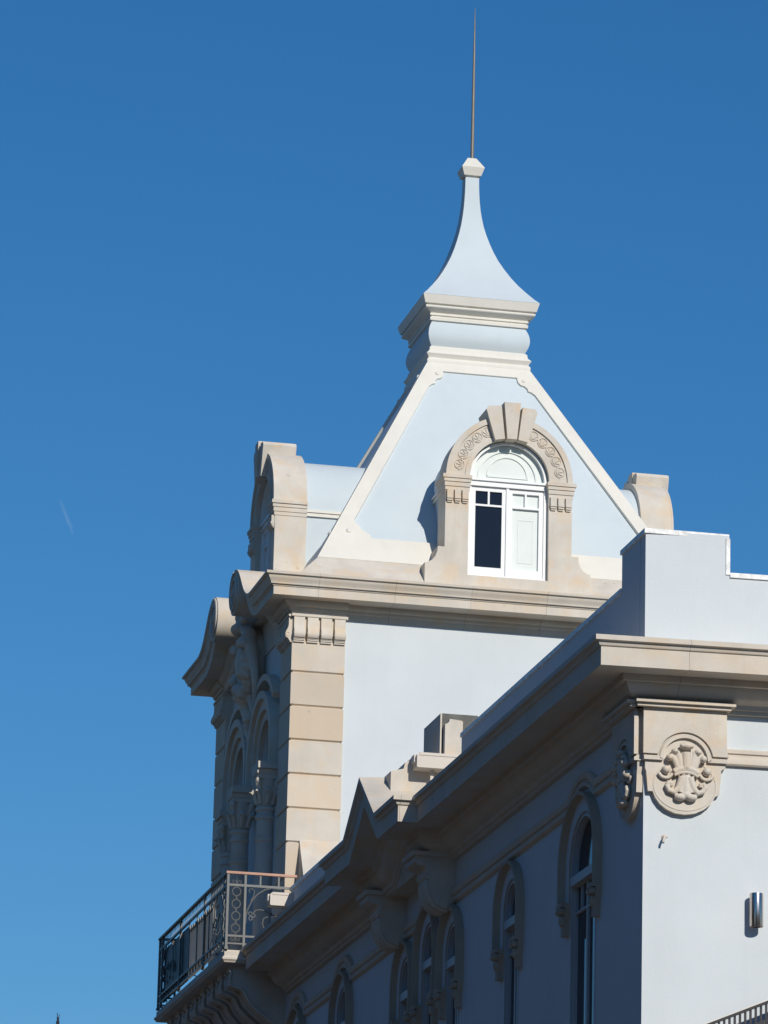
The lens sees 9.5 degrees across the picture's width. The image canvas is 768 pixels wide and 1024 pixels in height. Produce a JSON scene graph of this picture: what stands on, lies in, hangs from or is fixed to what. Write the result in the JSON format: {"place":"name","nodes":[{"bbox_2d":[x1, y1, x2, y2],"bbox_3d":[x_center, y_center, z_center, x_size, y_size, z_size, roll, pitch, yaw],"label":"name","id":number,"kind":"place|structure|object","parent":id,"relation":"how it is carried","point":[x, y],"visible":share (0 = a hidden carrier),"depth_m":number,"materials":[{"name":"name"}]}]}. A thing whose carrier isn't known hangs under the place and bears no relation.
{"place":"outdoors","nodes":[
{"label":"outdoors","id":0,"kind":"place"},
{"bbox_2d":[0,0,767,1023],"label":"sky","id":1,"kind":"structure","parent":0,"point":[221,221],"materials":[{"name":"blue"}]},
{"bbox_3d":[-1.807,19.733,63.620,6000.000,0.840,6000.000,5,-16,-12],"label":"ground","id":2,"kind":"structure","parent":0,"visible":0},
{"bbox_2d":[154,17,673,1023],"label":"tower","id":3,"kind":"structure","parent":2,"relation":"on","point":[466,531],"depth_m":70.02,"materials":[{"name":"paint"}]},
{"bbox_2d":[704,999,767,1023],"bbox_3d":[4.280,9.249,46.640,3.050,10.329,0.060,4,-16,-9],"label":"stair railing","id":4,"kind":"object","parent":2,"relation":"on","point":[741,1011],"visible":1,"depth_m":47.63,"materials":[{"name":"metal"}]},
{"bbox_3d":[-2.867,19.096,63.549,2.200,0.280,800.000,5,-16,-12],"label":"pavement","id":5,"kind":"structure","parent":0,"visible":0},
{"bbox_2d":[241,528,767,1023],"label":"corner building","id":6,"kind":"structure","parent":5,"relation":"on","point":[517,860],"depth_m":50.28,"materials":[{"name":"paint"}]},
{"bbox_2d":[266,892,293,911],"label":"floodlight","id":7,"kind":"object","parent":6,"relation":"on","point":[279,900],"visible":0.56,"depth_m":66.75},
{"bbox_2d":[338,989,344,1023],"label":"window","id":8,"kind":"structure","parent":6,"relation":"in","point":[341,1012],"depth_m":62.90,"materials":[{"name":"black glass"}]},
{"bbox_2d":[399,958,407,1023],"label":"window","id":9,"kind":"structure","parent":6,"relation":"in","point":[404,976],"depth_m":59.12,"materials":[{"name":"black glass"}]},
{"bbox_2d":[422,924,431,1023],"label":"window","id":10,"kind":"structure","parent":6,"relation":"in","point":[426,965],"depth_m":57.90,"materials":[{"name":"black glass"}]},
{"bbox_2d":[411,752,458,780],"bbox_3d":[0.684,3.466,57.843,0.680,0.851,0.278,5,-16,-12],"label":"floodlight","id":11,"kind":"object","parent":6,"relation":"on","point":[431,763],"visible":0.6,"depth_m":57.80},
{"bbox_2d":[445,924,458,1023],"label":"window","id":12,"kind":"structure","parent":6,"relation":"in","point":[452,1015],"depth_m":56.58,"materials":[{"name":"black glass"}]},
{"bbox_2d":[503,881,518,1023],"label":"window","id":13,"kind":"structure","parent":6,"relation":"in","point":[511,975],"depth_m":53.69,"materials":[{"name":"black glass"}]},
{"bbox_2d":[569,813,595,1023],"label":"window","id":14,"kind":"structure","parent":6,"relation":"in","point":[582,970],"depth_m":50.67,"materials":[{"name":"black glass"}]},
{"bbox_2d":[661,834,667,841],"bbox_3d":[2.924,3.402,48.230,0.068,0.106,0.098,5,-16,-12],"label":"wall hook","id":15,"kind":"object","parent":6,"relation":"attached to","point":[664,836],"depth_m":48.20,"materials":[{"name":"white metal"}]},
{"bbox_2d":[749,892,762,927],"bbox_3d":[3.874,4.150,48.152,0.144,0.351,0.178,5,-16,-12],"label":"wall lamp","id":16,"kind":"object","parent":6,"relation":"attached to","point":[756,910],"visible":1,"depth_m":48.08,"materials":[{"name":"metal"}]}
]}

